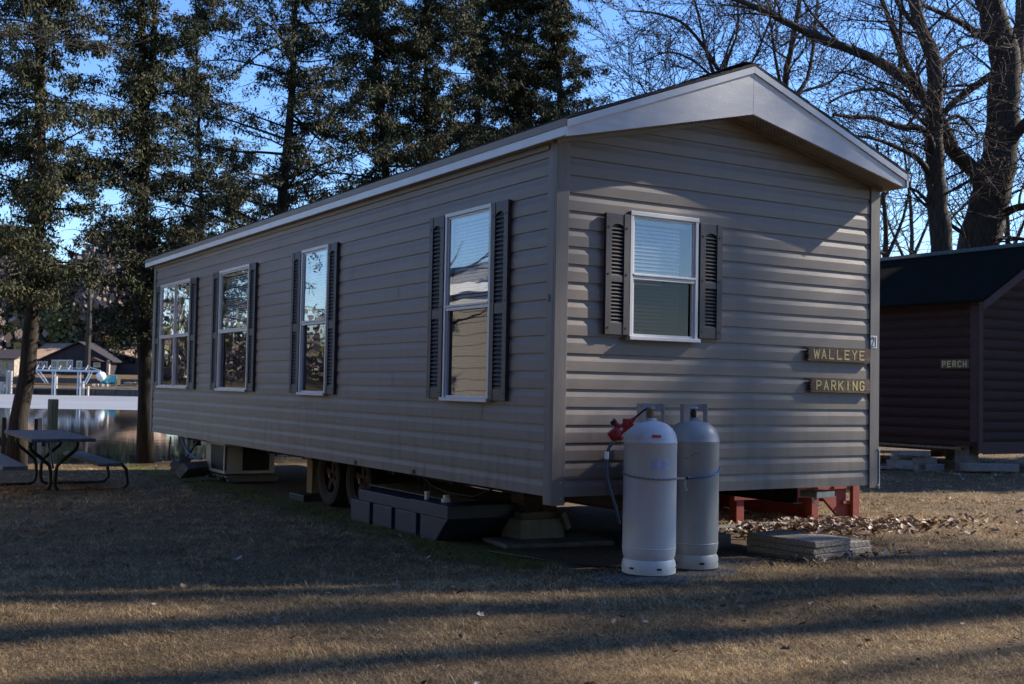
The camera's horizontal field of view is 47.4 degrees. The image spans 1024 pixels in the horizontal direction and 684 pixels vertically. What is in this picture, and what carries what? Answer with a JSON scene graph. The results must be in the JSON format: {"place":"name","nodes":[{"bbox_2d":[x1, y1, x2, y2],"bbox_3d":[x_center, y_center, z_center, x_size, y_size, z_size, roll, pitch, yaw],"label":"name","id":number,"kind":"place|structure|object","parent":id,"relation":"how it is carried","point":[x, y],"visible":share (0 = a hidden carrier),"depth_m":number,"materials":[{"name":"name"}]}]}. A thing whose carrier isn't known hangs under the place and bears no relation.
{"place":"outdoors","nodes":[
{"label":"outdoors","id":0,"kind":"place"},
{"bbox_2d":[0,408,205,463],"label":"water","id":1,"kind":"structure","parent":0,"point":[113,433],"depth_m":36.09,"materials":[{"name":"black liquid"}]},
{"bbox_2d":[1,417,6,454],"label":"dock post","id":2,"kind":"object","parent":1,"relation":"in","point":[3,438],"visible":0.56,"depth_m":21.46,"materials":[{"name":"wood"}]},
{"bbox_2d":[5,371,9,393],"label":"mooring post","id":3,"kind":"object","parent":1,"relation":"in","point":[7,383],"visible":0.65,"depth_m":126.81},
{"bbox_2d":[9,371,12,393],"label":"mooring post","id":4,"kind":"object","parent":1,"relation":"in","point":[10,382],"visible":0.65,"depth_m":126.85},
{"bbox_2d":[33,419,37,463],"bbox_3d":[-8.778,2.228,21.468,0.070,1.626,0.070,2,-3,-31],"label":"dock post","id":5,"kind":"object","parent":1,"relation":"in","point":[35,428],"visible":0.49,"depth_m":21.46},
{"bbox_2d":[37,418,41,463],"bbox_3d":[-8.714,2.220,21.468,0.070,1.643,0.070,2,-3,-31],"label":"dock post","id":6,"kind":"object","parent":1,"relation":"in","point":[39,444],"visible":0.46,"depth_m":21.45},
{"bbox_2d":[46,399,58,463],"bbox_3d":[-9.083,2.045,23.016,0.206,1.832,0.206,2,-3,-31],"label":"mooring pile","id":7,"kind":"object","parent":1,"relation":"in","point":[52,417],"visible":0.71,"depth_m":22.95,"materials":[{"name":"wood"}]},
{"bbox_2d":[36,365,100,395],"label":"lift","id":8,"kind":"object","parent":1,"relation":"in","point":[68,370],"visible":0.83,"depth_m":125.42,"materials":[{"name":"silver metal"}]},
{"bbox_2d":[0,394,137,409],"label":"ice","id":9,"kind":"structure","parent":1,"relation":"on","point":[93,402],"depth_m":88.99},
{"bbox_2d":[81,381,84,395],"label":"mooring post","id":10,"kind":"object","parent":1,"relation":"in","point":[82,388],"visible":0.58,"depth_m":126.83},
{"bbox_2d":[33,388,81,389],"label":"dock","id":11,"kind":"object","parent":10,"relation":"on","point":[56,389],"visible":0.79,"depth_m":126.26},
{"bbox_2d":[207,471,278,481],"bbox_3d":[-3.679,1.822,15.866,0.720,0.079,0.950,2,-3,-31],"label":"pallet","id":12,"kind":"object","parent":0,"point":[254,477],"visible":0.81,"depth_m":15.53,"materials":[{"name":"wood"}]},
{"bbox_2d":[206,441,274,473],"bbox_3d":[-3.700,1.551,15.861,0.680,0.415,0.850,2,-3,-31],"label":"air conditioner","id":13,"kind":"object","parent":12,"relation":"on","point":[222,458],"visible":0.76,"depth_m":15.52,"materials":[{"name":"metal"}]},
{"bbox_2d":[0,373,1023,683],"bbox_3d":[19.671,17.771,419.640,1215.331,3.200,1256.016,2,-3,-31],"label":"ground","id":14,"kind":"structure","parent":0,"point":[594,521],"depth_m":7.32,"materials":[{"name":"plant"}]},
{"bbox_2d":[0,253,17,348],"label":"bare tree","id":15,"kind":"object","parent":14,"relation":"on","point":[4,344],"visible":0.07,"depth_m":155.11,"materials":[{"name":"plant"}]},
{"bbox_2d":[0,349,20,375],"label":"cottage","id":16,"kind":"structure","parent":14,"relation":"on","point":[9,360],"depth_m":140.05,"materials":[{"name":"wood"}]},
{"bbox_2d":[0,252,43,348],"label":"bare tree","id":17,"kind":"object","parent":14,"relation":"on","point":[1,260],"visible":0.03,"depth_m":155.46,"materials":[{"name":"plant"}]},
{"bbox_2d":[0,301,47,358],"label":"woods","id":18,"kind":"object","parent":14,"relation":"on","point":[15,337],"visible":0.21,"depth_m":148.93,"materials":[{"name":"plant"}]},
{"bbox_2d":[1,284,85,348],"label":"willow tree","id":19,"kind":"object","parent":14,"relation":"on","point":[42,325],"visible":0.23,"depth_m":154.14,"materials":[{"name":"plant"}]},
{"bbox_2d":[0,430,128,491],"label":"picnic table","id":20,"kind":"object","parent":14,"relation":"on","point":[38,436],"visible":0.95,"depth_m":14.09,"materials":[{"name":"grey wood"}]},
{"bbox_2d":[0,377,137,384],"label":"retaining wall","id":21,"kind":"structure","parent":14,"relation":"on","point":[65,380],"depth_m":133.89,"materials":[{"name":"wood"}]},
{"bbox_2d":[39,278,100,342],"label":"willow tree","id":22,"kind":"object","parent":14,"relation":"on","point":[73,308],"visible":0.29,"depth_m":154.25,"materials":[{"name":"green plant"}]},
{"bbox_2d":[4,387,137,395],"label":"seawall","id":23,"kind":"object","parent":14,"relation":"on","point":[109,392],"visible":0.13,"depth_m":127.74,"materials":[{"name":"wood"}]},
{"bbox_2d":[0,0,151,465],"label":"cedar tree","id":24,"kind":"object","parent":14,"relation":"on","point":[34,196],"visible":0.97,"depth_m":18.12,"materials":[{"name":"green plant"}]},
{"bbox_2d":[0,0,154,118],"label":"maple tree","id":25,"kind":"object","parent":14,"relation":"on","point":[5,20],"visible":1,"depth_m":14.41,"materials":[{"name":"brown plant"}]},
{"bbox_2d":[40,243,118,342],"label":"bare tree","id":26,"kind":"object","parent":14,"relation":"on","point":[79,313],"visible":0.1,"depth_m":155.44,"materials":[{"name":"plant"}]},
{"bbox_2d":[84,263,91,377],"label":"bare tree","id":27,"kind":"object","parent":14,"relation":"on","point":[88,346],"visible":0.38,"depth_m":136.92,"materials":[{"name":"brown plant"}]},
{"bbox_2d":[36,341,151,374],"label":"lake house","id":28,"kind":"structure","parent":14,"relation":"on","point":[64,356],"depth_m":145.01,"materials":[{"name":"beige"}]},
{"bbox_2d":[51,360,57,368],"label":"window","id":29,"kind":"structure","parent":28,"relation":"in","point":[54,363],"depth_m":144.83,"materials":[{"name":"glass"}]},
{"bbox_2d":[58,360,66,369],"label":"window","id":30,"kind":"structure","parent":28,"relation":"in","point":[63,363],"depth_m":144.79,"materials":[{"name":"glass"}]},
{"bbox_2d":[67,360,72,369],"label":"window","id":31,"kind":"structure","parent":28,"relation":"in","point":[69,362],"depth_m":144.83,"materials":[{"name":"glass"}]},
{"bbox_2d":[76,361,81,368],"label":"window","id":32,"kind":"structure","parent":28,"relation":"in","point":[78,363],"depth_m":144.83,"materials":[{"name":"glass"}]},
{"bbox_2d":[90,384,108,386],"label":"fire ring","id":33,"kind":"object","parent":14,"relation":"on","point":[101,385],"visible":1,"depth_m":129.31,"materials":[{"name":"stone"}]},
{"bbox_2d":[65,231,134,343],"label":"bare tree","id":34,"kind":"object","parent":14,"relation":"on","point":[95,302],"visible":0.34,"depth_m":153.25,"materials":[{"name":"brown plant"}]},
{"bbox_2d":[100,376,108,383],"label":"lawn chair","id":35,"kind":"object","parent":14,"relation":"on","point":[106,380],"visible":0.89,"depth_m":131.23,"materials":[{"name":"teal plastic"}]},
{"bbox_2d":[96,372,105,380],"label":"mooring buoy","id":36,"kind":"object","parent":35,"relation":"on","point":[100,376],"visible":0.96,"depth_m":130.65,"materials":[{"name":"white plastic"}]},
{"bbox_2d":[91,291,126,344],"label":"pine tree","id":37,"kind":"object","parent":14,"relation":"on","point":[116,294],"visible":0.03,"depth_m":155.34,"materials":[{"name":"plant"}]},
{"bbox_2d":[108,376,116,385],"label":"lawn chair","id":38,"kind":"object","parent":14,"relation":"on","point":[113,379],"visible":1,"depth_m":131.23,"materials":[{"name":"teal plastic"}]},
{"bbox_2d":[96,219,135,319],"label":"bare tree","id":39,"kind":"object","parent":14,"relation":"on","point":[110,289],"visible":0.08,"depth_m":155.03,"materials":[{"name":"brown plant"}]},
{"bbox_2d":[103,308,136,363],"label":"pine tree","id":40,"kind":"object","parent":14,"relation":"on","point":[128,358],"visible":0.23,"depth_m":150.88,"materials":[{"name":"plant"}]},
{"bbox_2d":[123,382,137,385],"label":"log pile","id":41,"kind":"object","parent":14,"relation":"on","point":[130,383],"visible":0.9,"depth_m":131.00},
{"bbox_2d":[46,0,248,463],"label":"cedar tree","id":42,"kind":"object","parent":14,"relation":"on","point":[143,91],"visible":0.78,"depth_m":19.71,"materials":[{"name":"green plant"}]},
{"bbox_2d":[127,215,213,364],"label":"pine tree","id":43,"kind":"object","parent":14,"relation":"on","point":[173,247],"visible":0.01,"depth_m":61.77,"materials":[{"name":"plant"}]},
{"bbox_2d":[170,460,181,468],"bbox_3d":[-4.604,1.767,16.400,0.400,0.070,0.200,22,-1,-12],"label":"concrete brick","id":44,"kind":"object","parent":14,"relation":"on","point":[175,464],"visible":0.45,"depth_m":16.28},
{"bbox_2d":[168,456,191,475],"bbox_3d":[-4.893,1.827,17.200,0.100,0.160,0.620,30,5,-1],"label":"timber offcut","id":45,"kind":"object","parent":14,"relation":"on","point":[172,470],"visible":0.5,"depth_m":17.14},
{"bbox_2d":[175,461,208,478],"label":"portable waste tank","id":46,"kind":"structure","parent":14,"relation":"on","point":[192,469],"depth_m":15.66,"materials":[{"name":"plastic"}]},
{"bbox_2d":[121,0,264,445],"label":"cedar tree","id":47,"kind":"object","parent":14,"relation":"on","point":[202,14],"visible":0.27,"depth_m":25.90,"materials":[{"name":"green plant"}]},
{"bbox_2d":[192,163,276,235],"bbox_3d":[-6.692,-0.899,27.154,3.126,6.498,3.199,1,-2,-9],"label":"cedar tree","id":48,"kind":"object","parent":14,"relation":"on","point":[243,212],"visible":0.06,"depth_m":26.90,"materials":[{"name":"green plant"}]},
{"bbox_2d":[72,0,409,455],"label":"cedar tree","id":49,"kind":"object","parent":14,"relation":"on","point":[292,145],"visible":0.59,"depth_m":21.72,"materials":[{"name":"green plant"}]},
{"bbox_2d":[289,457,322,501],"bbox_3d":[-2.265,1.523,13.235,0.380,0.548,0.470,2,-3,-31],"label":"timber prop","id":50,"kind":"object","parent":14,"relation":"on","point":[311,494],"visible":0.57,"depth_m":13.18,"materials":[{"name":"brown wood"}]},
{"bbox_2d":[251,0,492,197],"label":"cedar tree","id":51,"kind":"object","parent":14,"relation":"on","point":[373,21],"visible":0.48,"depth_m":22.52,"materials":[{"name":"green plant"}]},
{"bbox_2d":[319,0,513,199],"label":"cedar tree","id":52,"kind":"object","parent":14,"relation":"on","point":[432,108],"visible":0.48,"depth_m":23.05,"materials":[{"name":"green plant"}]},
{"bbox_2d":[351,488,518,540],"bbox_3d":[-0.699,1.537,10.704,0.835,0.420,2.020,2,-3,-31],"label":"waste tank","id":53,"kind":"object","parent":14,"relation":"on","point":[426,516],"visible":0.69,"depth_m":10.00,"materials":[{"name":"black plastic"}]},
{"bbox_2d":[369,482,510,501],"bbox_3d":[-0.595,1.395,10.905,0.820,0.012,1.750,2,-3,-31],"label":"plywood sheet","id":54,"kind":"object","parent":53,"relation":"on","point":[412,488],"visible":0.79,"depth_m":10.85,"materials":[{"name":"wood"}]},
{"bbox_2d":[394,0,565,167],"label":"cedar tree","id":55,"kind":"object","parent":14,"relation":"on","point":[486,57],"visible":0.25,"depth_m":24.84,"materials":[{"name":"green plant"}]},
{"bbox_2d":[14,473,1020,683],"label":"fallen leaves","id":56,"kind":"object","parent":14,"relation":"on","point":[277,619],"visible":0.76,"depth_m":8.28,"materials":[{"name":"plant"}]},
{"bbox_2d":[460,0,590,141],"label":"cedar tree","id":57,"kind":"object","parent":14,"relation":"on","point":[523,119],"visible":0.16,"depth_m":25.54,"materials":[{"name":"green plant"}]},
{"bbox_2d":[145,61,908,511],"bbox_3d":[-1.171,-0.084,13.758,3.468,3.831,11.558,2,-3,-31],"label":"mobile home","id":58,"kind":"object","parent":14,"relation":"on","point":[533,311],"visible":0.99,"depth_m":9.32,"materials":[{"name":"plastic"}]},
{"bbox_2d":[156,278,190,388],"bbox_3d":[-4.760,-0.097,16.616,0.174,1.513,1.576,2,-3,-31],"label":"window","id":59,"kind":"structure","parent":58,"relation":"in","point":[178,316],"depth_m":16.73,"materials":[{"name":"white metal"}]},
{"bbox_2d":[181,437,201,459],"bbox_3d":[-4.412,1.455,16.054,0.039,0.282,0.843,3,-3,-33],"label":"water hose","id":60,"kind":"object","parent":58,"relation":"hanging from","point":[190,454],"visible":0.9,"depth_m":16.11,"materials":[{"name":"blue rubber"}]},
{"bbox_2d":[214,264,248,391],"bbox_3d":[-3.398,-0.156,14.306,0.114,1.518,1.181,2,-3,-31],"label":"window","id":61,"kind":"structure","parent":58,"relation":"in","point":[241,330],"depth_m":14.48,"materials":[{"name":"white metal"}]},
{"bbox_2d":[296,244,327,395],"bbox_3d":[-2.024,-0.214,12.035,0.114,1.528,0.751,2,-3,-31],"label":"window","id":62,"kind":"structure","parent":58,"relation":"in","point":[304,264],"depth_m":12.18,"materials":[{"name":"white metal"}]},
{"bbox_2d":[423,476,493,497],"bbox_3d":[-0.472,1.250,10.279,0.056,0.208,1.094,3,-3,-44],"label":"drain hose","id":63,"kind":"object","parent":58,"relation":"hanging from","point":[455,493],"visible":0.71,"depth_m":10.28,"materials":[{"name":"plastic"}]},
{"bbox_2d":[439,203,490,402],"bbox_3d":[-0.337,-0.293,9.247,0.114,1.528,0.771,2,-3,-31],"label":"window","id":64,"kind":"structure","parent":58,"relation":"in","point":[449,218],"depth_m":9.35,"materials":[{"name":"white metal"}]},
{"bbox_2d":[625,211,700,342],"bbox_3d":[1.117,-0.475,8.682,0.663,0.943,0.114,2,-3,-31],"label":"window","id":65,"kind":"structure","parent":58,"relation":"in","point":[635,275],"depth_m":8.70,"materials":[{"name":"white metal"}]},
{"bbox_2d":[800,489,834,506],"bbox_3d":[2.603,1.331,9.948,0.241,0.130,0.180,3,-3,-37],"label":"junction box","id":66,"kind":"object","parent":58,"relation":"attached to","point":[815,493],"visible":1,"depth_m":9.88,"materials":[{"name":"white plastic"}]},
{"bbox_2d":[805,346,871,362],"bbox_3d":[2.685,0.105,9.580,0.740,0.114,0.032,2,-3,-31],"label":"name sign","id":67,"kind":"object","parent":58,"relation":"attached to","point":[831,354],"visible":1,"depth_m":9.55,"materials":[{"name":"yellow paint"}]},
{"bbox_2d":[807,378,871,392],"bbox_3d":[2.695,0.358,9.579,0.715,0.114,0.032,2,-3,-31],"label":"name sign","id":68,"kind":"object","parent":58,"relation":"attached to","point":[839,385],"visible":1,"depth_m":9.56,"materials":[{"name":"yellow paint"}]},
{"bbox_2d":[502,493,570,539],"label":"pier","id":69,"kind":"structure","parent":14,"relation":"on","point":[534,518],"depth_m":9.94,"materials":[{"name":"concrete"}]},
{"bbox_2d":[482,533,613,548],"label":"concrete slab","id":70,"kind":"structure","parent":14,"relation":"on","point":[571,540],"depth_m":9.75,"materials":[{"name":"concrete"}]},
{"bbox_2d":[482,0,615,132],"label":"cedar tree","id":71,"kind":"object","parent":14,"relation":"on","point":[558,15],"visible":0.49,"depth_m":24.82,"materials":[{"name":"green plant"}]},
{"bbox_2d":[489,550,621,568],"bbox_3d":[0.317,1.641,8.793,1.349,0.037,0.064,-1,-3,41],"label":"ground cable","id":72,"kind":"object","parent":14,"relation":"on","point":[567,562],"visible":0.84,"depth_m":8.74,"materials":[{"name":"black rubber"}]},
{"bbox_2d":[577,12,720,97],"bbox_3d":[3.075,-2.580,27.102,3.125,10.420,3.427,-1,-3,39],"label":"maple tree","id":73,"kind":"object","parent":14,"relation":"on","point":[667,52],"visible":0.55,"depth_m":26.94,"materials":[{"name":"brown plant"}]},
{"bbox_2d":[568,558,760,584],"bbox_3d":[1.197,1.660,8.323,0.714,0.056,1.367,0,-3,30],"label":"gravel","id":74,"kind":"structure","parent":14,"relation":"on","point":[679,571],"depth_m":8.05,"materials":[{"name":"gravel"}]},
{"bbox_2d":[621,403,676,576],"bbox_3d":[0.969,1.026,8.202,0.383,1.185,0.382,2,-3,-31],"label":"gas cylinder","id":75,"kind":"object","parent":74,"relation":"on","point":[649,518],"visible":0.99,"depth_m":8.04,"materials":[{"name":"white paint"}]},
{"bbox_2d":[604,406,650,524],"bbox_3d":[0.789,0.854,8.025,0.305,0.826,0.178,1,-2,11],"label":"gas regulator","id":76,"kind":"object","parent":75,"relation":"attached to","point":[617,431],"visible":1,"depth_m":8.01,"materials":[{"name":"red rubber"}]},
{"bbox_2d":[622,471,687,505],"bbox_3d":[1.025,1.034,8.131,0.492,0.250,0.244,1,-2,-9],"label":"chain","id":77,"kind":"object","parent":75,"relation":"attached to","point":[685,484],"visible":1,"depth_m":8.15,"materials":[{"name":"silver metal"}]},
{"bbox_2d":[672,404,719,570],"bbox_3d":[1.321,1.045,8.520,0.385,1.185,0.381,2,-3,-31],"label":"gas cylinder","id":78,"kind":"object","parent":74,"relation":"on","point":[697,515],"visible":0.81,"depth_m":8.35,"materials":[{"name":"grey paint"}]},
{"bbox_2d":[686,467,720,479],"bbox_3d":[1.411,0.938,8.443,0.168,0.097,0.454,0,-3,28],"label":"rope","id":79,"kind":"object","parent":78,"relation":"attached to","point":[691,477],"visible":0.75,"depth_m":8.33,"materials":[{"name":"blue"}]},
{"bbox_2d":[570,0,836,105],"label":"maple tree","id":80,"kind":"object","parent":14,"relation":"on","point":[702,42],"visible":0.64,"depth_m":27.68,"materials":[{"name":"brown plant"}]},
{"bbox_2d":[718,532,730,546],"bbox_3d":[1.696,1.690,9.915,0.300,0.120,0.160,2,-3,-31],"label":"concrete brick","id":81,"kind":"object","parent":14,"relation":"on","point":[724,539],"visible":0.34,"depth_m":9.89,"materials":[{"name":"concrete"}]},
{"bbox_2d":[718,519,838,530],"bbox_3d":[2.288,1.787,11.252,2.300,0.055,0.160,2,-3,-31],"label":"landscape timber","id":82,"kind":"object","parent":14,"relation":"on","point":[732,526],"visible":0.07,"depth_m":11.11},
{"bbox_2d":[719,486,859,523],"bbox_3d":[2.558,1.282,12.593,1.790,1.160,1.670,2,-3,-31],"label":"trailer hitch","id":83,"kind":"object","parent":14,"relation":"on","point":[839,504],"visible":0.17,"depth_m":12.31,"materials":[{"name":"metal"}]},
{"bbox_2d":[747,551,849,562],"bbox_3d":[2.311,1.740,9.439,0.461,0.052,0.685,3,-3,-39],"label":"paver","id":84,"kind":"object","parent":14,"relation":"on","point":[833,560],"visible":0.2,"depth_m":9.24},
{"bbox_2d":[747,545,850,560],"bbox_3d":[2.312,1.689,9.433,0.461,0.050,0.685,3,-3,-38],"label":"paver","id":85,"kind":"object","parent":84,"relation":"on","point":[778,552],"visible":0.49,"depth_m":9.24,"materials":[{"name":"concrete"}]},
{"bbox_2d":[747,539,849,554],"bbox_3d":[2.310,1.639,9.434,0.462,0.051,0.686,3,-3,-37],"label":"paver","id":86,"kind":"object","parent":85,"relation":"on","point":[806,550],"visible":0.56,"depth_m":9.22,"materials":[{"name":"concrete"}]},
{"bbox_2d":[747,530,850,547],"bbox_3d":[2.314,1.589,9.433,0.462,0.051,0.684,3,-3,-39],"label":"paver","id":87,"kind":"object","parent":86,"relation":"on","point":[802,539],"visible":1,"depth_m":9.31,"materials":[{"name":"concrete"}]},
{"bbox_2d":[689,0,909,101],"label":"maple tree","id":88,"kind":"object","parent":14,"relation":"on","point":[788,68],"visible":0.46,"depth_m":28.95,"materials":[{"name":"brown plant"}]},
{"bbox_2d":[622,0,1023,453],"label":"maple tree","id":89,"kind":"object","parent":14,"relation":"on","point":[977,230],"visible":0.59,"depth_m":27.05,"materials":[{"name":"brown plant"}]},
{"bbox_2d":[718,509,1023,539],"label":"leaf pile","id":90,"kind":"object","parent":14,"relation":"on","point":[825,523],"visible":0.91,"depth_m":11.21,"materials":[{"name":"brown plant"}]},
{"bbox_2d":[824,97,926,248],"bbox_3d":[11.178,-2.467,38.038,5.676,11.370,4.453,2,-3,-31],"label":"maple tree","id":91,"kind":"object","parent":14,"relation":"on","point":[890,191],"visible":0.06,"depth_m":37.97,"materials":[{"name":"brown plant"}]},
{"bbox_2d":[880,464,913,469],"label":"concrete slab","id":92,"kind":"structure","parent":14,"relation":"on","point":[892,467],"depth_m":20.16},
{"bbox_2d":[886,459,912,467],"bbox_3d":[6.747,2.119,20.300,0.382,0.135,0.240,2,-2,-23],"label":"stacked block","id":93,"kind":"object","parent":92,"relation":"on","point":[895,463],"depth_m":20.20,"materials":[{"name":"concrete"}]},
{"bbox_2d":[832,98,968,257],"bbox_3d":[10.418,-2.056,33.774,5.937,10.177,4.298,1,-2,-6],"label":"maple tree","id":94,"kind":"object","parent":14,"relation":"on","point":[885,252],"visible":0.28,"depth_m":33.96,"materials":[{"name":"brown plant"}]},
{"bbox_2d":[783,0,1023,456],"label":"maple tree","id":95,"kind":"object","parent":14,"relation":"on","point":[933,122],"visible":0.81,"depth_m":24.99,"materials":[{"name":"brown plant"}]},
{"bbox_2d":[896,464,921,469],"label":"stacked block","id":96,"kind":"structure","parent":14,"relation":"on","point":[917,466],"depth_m":20.33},
{"bbox_2d":[890,455,917,459],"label":"stacked block","id":97,"kind":"structure","parent":96,"relation":"on","point":[897,457],"depth_m":20.38,"materials":[{"name":"concrete"}]},
{"bbox_2d":[891,451,927,455],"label":"stacked block","id":98,"kind":"structure","parent":97,"relation":"on","point":[911,453],"depth_m":20.20,"materials":[{"name":"concrete"}]},
{"bbox_2d":[862,96,969,254],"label":"maple tree","id":99,"kind":"object","parent":14,"relation":"on","point":[911,245],"visible":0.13,"depth_m":41.95,"materials":[{"name":"brown plant"}]},
{"bbox_2d":[922,463,943,470],"bbox_3d":[7.338,2.228,20.400,0.357,0.202,0.240,2,-2,-11],"label":"stacked block","id":100,"kind":"object","parent":14,"relation":"on","point":[938,467],"depth_m":20.29,"materials":[{"name":"concrete"}]},
{"bbox_2d":[909,457,936,463],"bbox_3d":[7.182,2.078,20.500,0.510,0.108,0.240,2,-2,-17],"label":"stacked block","id":101,"kind":"object","parent":100,"relation":"on","point":[924,460],"depth_m":20.39,"materials":[{"name":"concrete"}]},
{"bbox_2d":[879,242,1023,471],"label":"log cabin","id":102,"kind":"object","parent":14,"relation":"on","point":[937,307],"visible":0.56,"depth_m":20.65,"materials":[{"name":"red"}]},
{"bbox_2d":[941,359,969,368],"bbox_3d":[7.739,0.384,20.365,0.024,0.160,0.600,2,-3,-31],"label":"name sign","id":103,"kind":"object","parent":102,"relation":"attached to","point":[955,364],"visible":1,"depth_m":20.34,"materials":[{"name":"yellow paint"}]},
{"bbox_2d":[911,64,1023,243],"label":"maple tree","id":104,"kind":"object","parent":14,"relation":"on","point":[1008,223],"visible":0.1,"depth_m":35.94,"materials":[{"name":"plant"}]},
{"bbox_2d":[960,462,1018,471],"bbox_3d":[8.189,2.147,20.000,0.900,0.130,0.300,1,-2,-2],"label":"stacked block","id":105,"kind":"object","parent":14,"relation":"on","point":[998,467],"depth_m":19.86,"materials":[{"name":"concrete"}]},
{"bbox_3d":[2.665,1.771,9.758,0.424,0.051,0.502,3,-3,-37],"label":"paver","id":106,"kind":"object","parent":14,"relation":"on","visible":0},
{"bbox_2d":[850,546,871,553],"bbox_3d":[2.675,1.722,9.763,0.421,0.051,0.503,3,-3,-37],"label":"paver","id":107,"kind":"object","parent":106,"relation":"on","point":[859,550],"visible":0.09,"depth_m":9.61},
{"bbox_2d":[820,534,870,547],"bbox_3d":[2.668,1.671,9.772,0.423,0.051,0.505,3,-3,-38],"label":"paver","id":108,"kind":"object","parent":107,"relation":"on","point":[856,543],"visible":0.2,"depth_m":9.65,"materials":[{"name":"concrete"}]},
{"bbox_2d":[0,0,1023,340],"label":"sky","id":109,"kind":"structure","parent":0,"point":[91,67],"materials":[{"name":"blue"}]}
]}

